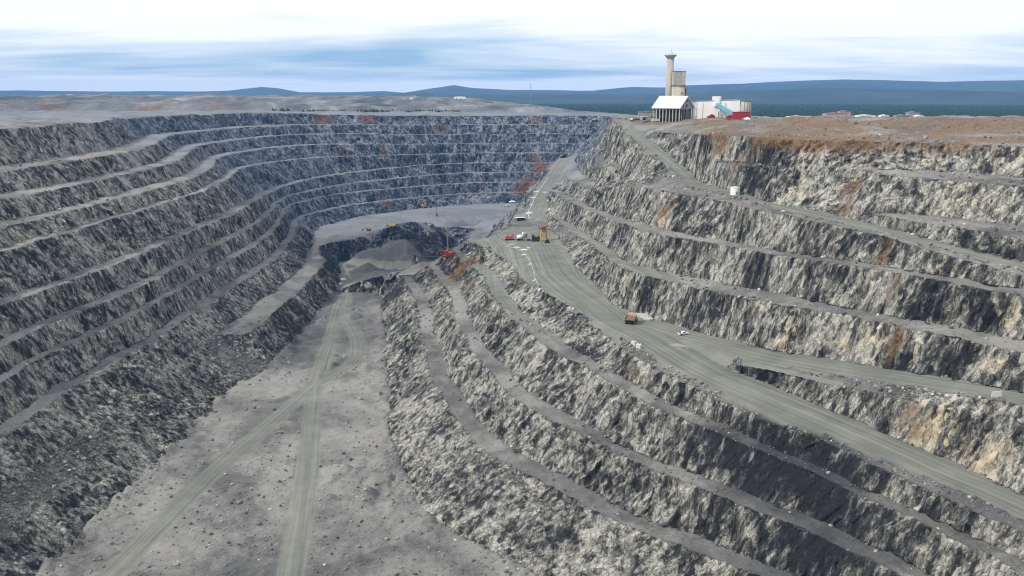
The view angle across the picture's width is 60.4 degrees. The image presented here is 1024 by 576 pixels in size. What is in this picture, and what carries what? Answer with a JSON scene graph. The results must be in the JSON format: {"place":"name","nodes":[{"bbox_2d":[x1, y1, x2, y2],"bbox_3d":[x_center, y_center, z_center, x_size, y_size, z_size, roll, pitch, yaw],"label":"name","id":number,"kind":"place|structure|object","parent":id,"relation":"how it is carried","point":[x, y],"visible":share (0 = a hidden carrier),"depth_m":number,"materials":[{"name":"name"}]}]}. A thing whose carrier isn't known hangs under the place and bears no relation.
{"place":"outdoors","nodes":[
{"label":"outdoors","id":0,"kind":"place"},
{"bbox_2d":[0,93,1023,575],"bbox_3d":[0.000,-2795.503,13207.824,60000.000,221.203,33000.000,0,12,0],"label":"terrain","id":1,"kind":"structure","parent":0,"point":[298,197],"depth_m":516.59,"materials":[{"name":"grey stone"}]},
{"bbox_2d":[413,255,439,259],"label":"belt conveyor","id":2,"kind":"object","parent":1,"relation":"on","point":[414,256],"visible":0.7,"depth_m":1130.20,"materials":[{"name":"metal"}]},
{"bbox_2d":[435,227,453,257],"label":"mining shovel","id":3,"kind":"object","parent":1,"relation":"on","point":[448,254],"visible":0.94,"depth_m":873.31,"materials":[{"name":"metal"}]},
{"bbox_2d":[454,96,465,98],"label":"industrial hall","id":4,"kind":"structure","parent":1,"relation":"on","point":[459,97],"depth_m":2578.86,"materials":[{"name":"metal"}]},
{"bbox_2d":[505,233,514,239],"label":"drilling machine","id":5,"kind":"object","parent":1,"relation":"on","point":[509,237],"visible":1,"depth_m":874.38,"materials":[{"name":"metal"}]},
{"bbox_2d":[0,116,1023,575],"bbox_3d":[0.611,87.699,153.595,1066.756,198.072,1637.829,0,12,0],"label":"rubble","id":6,"kind":"object","parent":1,"relation":"on","point":[634,350],"visible":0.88,"depth_m":480.02,"materials":[{"name":"grey stone"}]},
{"bbox_2d":[517,232,524,240],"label":"silo trailer","id":7,"kind":"object","parent":1,"relation":"on","point":[519,237],"visible":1,"depth_m":869.11,"materials":[{"name":"metal"}]},
{"bbox_2d":[523,232,530,240],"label":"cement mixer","id":8,"kind":"object","parent":1,"relation":"on","point":[524,234],"visible":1,"depth_m":865.61,"materials":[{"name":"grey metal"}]},
{"bbox_2d":[532,235,539,241],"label":"drill rig","id":9,"kind":"object","parent":1,"relation":"on","point":[535,238],"visible":1,"depth_m":860.19,"materials":[{"name":"metal"}]},
{"bbox_2d":[538,224,550,241],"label":"yellow gantry","id":10,"kind":"object","parent":1,"relation":"on","point":[543,229],"visible":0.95,"depth_m":859.25,"materials":[{"name":"metal"}]},
{"bbox_2d":[624,312,637,324],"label":"haul truck","id":11,"kind":"object","parent":1,"relation":"on","point":[630,317],"visible":1,"depth_m":521.09,"materials":[{"name":"metal"}]},
{"bbox_2d":[637,313,646,316],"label":"stone heap","id":12,"kind":"object","parent":1,"relation":"on","point":[641,315],"visible":0.59,"depth_m":539.10,"materials":[{"name":"grey stone"}]},
{"bbox_2d":[640,116,648,119],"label":"blue grey shed","id":13,"kind":"structure","parent":1,"relation":"on","point":[643,117],"depth_m":1027.03,"materials":[{"name":"blue metal"}]},
{"bbox_2d":[638,111,655,119],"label":"grey workshop","id":14,"kind":"structure","parent":1,"relation":"on","point":[646,113],"depth_m":1071.07,"materials":[{"name":"metal"}]},
{"bbox_2d":[272,103,1023,117],"bbox_3d":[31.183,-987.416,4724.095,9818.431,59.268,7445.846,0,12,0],"label":"forest","id":15,"kind":"object","parent":1,"relation":"on","point":[876,110],"visible":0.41,"depth_m":4097.21,"materials":[{"name":"green plant"}]},
{"bbox_2d":[643,316,653,319],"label":"stone heap","id":16,"kind":"object","parent":1,"relation":"on","point":[648,318],"visible":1,"depth_m":531.07,"materials":[{"name":"grey stone"}]},
{"bbox_2d":[664,49,676,95],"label":"shaft tower","id":17,"kind":"structure","parent":1,"relation":"on","point":[669,70],"depth_m":1035.20,"materials":[{"name":"concrete"}]},
{"bbox_2d":[652,96,694,122],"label":"frame hall","id":18,"kind":"structure","parent":1,"relation":"on","point":[672,108],"depth_m":1011.75,"materials":[{"name":"metal"}]},
{"bbox_2d":[671,71,686,95],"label":"winding tower","id":19,"kind":"structure","parent":1,"relation":"on","point":[678,85],"depth_m":1028.22,"materials":[{"name":"concrete"}]},
{"bbox_2d":[669,343,688,347],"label":"rock pile","id":20,"kind":"object","parent":1,"relation":"on","point":[679,345],"visible":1,"depth_m":474.47,"materials":[{"name":"grey stone"}]},
{"bbox_2d":[678,331,688,335],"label":"pickup truck","id":21,"kind":"object","parent":1,"relation":"on","point":[683,332],"visible":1,"depth_m":495.35,"materials":[{"name":"metal"}]},
{"bbox_2d":[691,96,740,118],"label":"process building","id":22,"kind":"structure","parent":1,"relation":"on","point":[704,109],"depth_m":1037.39,"materials":[{"name":"metal"}]},
{"bbox_2d":[715,103,733,116],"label":"conveyor gallery","id":23,"kind":"object","parent":1,"relation":"on","point":[723,108],"visible":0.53,"depth_m":1024.79,"materials":[{"name":"blue metal"}]},
{"bbox_2d":[730,186,739,194],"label":"ribbed tank","id":24,"kind":"object","parent":1,"relation":"on","point":[734,190],"visible":0.97,"depth_m":577.25,"materials":[{"name":"white metal"}]},
{"bbox_2d":[732,111,749,119],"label":"red shed","id":25,"kind":"structure","parent":1,"relation":"on","point":[739,115],"depth_m":1002.04,"materials":[{"name":"metal"}]},
{"bbox_2d":[740,97,751,118],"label":"concrete bin","id":26,"kind":"object","parent":1,"relation":"on","point":[745,106],"visible":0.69,"depth_m":1031.56,"materials":[{"name":"white concrete"}]},
{"bbox_2d":[822,112,846,117],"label":"industrial hall","id":27,"kind":"structure","parent":1,"relation":"on","point":[833,114],"depth_m":1084.08,"materials":[{"name":"concrete"}]},
{"bbox_2d":[837,110,851,116],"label":"industrial hall","id":28,"kind":"structure","parent":1,"relation":"on","point":[848,113],"depth_m":1094.98,"materials":[{"name":"metal"}]},
{"bbox_2d":[854,114,875,116],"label":"industrial hall","id":29,"kind":"structure","parent":1,"relation":"on","point":[865,115],"depth_m":1064.09,"materials":[{"name":"metal"}]},
{"bbox_2d":[893,114,908,117],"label":"industrial hall","id":30,"kind":"structure","parent":1,"relation":"on","point":[901,115],"depth_m":1049.73,"materials":[{"name":"metal"}]},
{"bbox_2d":[905,111,920,116],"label":"industrial hall","id":31,"kind":"structure","parent":1,"relation":"on","point":[911,113],"depth_m":1079.75,"materials":[{"name":"metal"}]},
{"bbox_2d":[991,391,1001,396],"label":"road board","id":32,"kind":"object","parent":1,"relation":"on","point":[996,393],"visible":1,"depth_m":320.62,"materials":[{"name":"white paint"}]},
{"bbox_2d":[0,79,1023,96],"bbox_3d":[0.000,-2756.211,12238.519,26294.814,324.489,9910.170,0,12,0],"label":"hills","id":33,"kind":"structure","parent":0,"point":[1015,85],"depth_m":12560.68,"materials":[{"name":"blue"}]},
{"bbox_2d":[0,0,1023,92],"label":"sky","id":34,"kind":"structure","parent":0,"point":[402,46],"materials":[{"name":"blue"}]},
{"bbox_2d":[361,88,1023,105],"bbox_3d":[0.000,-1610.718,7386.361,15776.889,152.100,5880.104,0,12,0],"label":"foothills","id":35,"kind":"structure","parent":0,"point":[822,96],"depth_m":7346.24,"materials":[{"name":"blue"}]}
]}

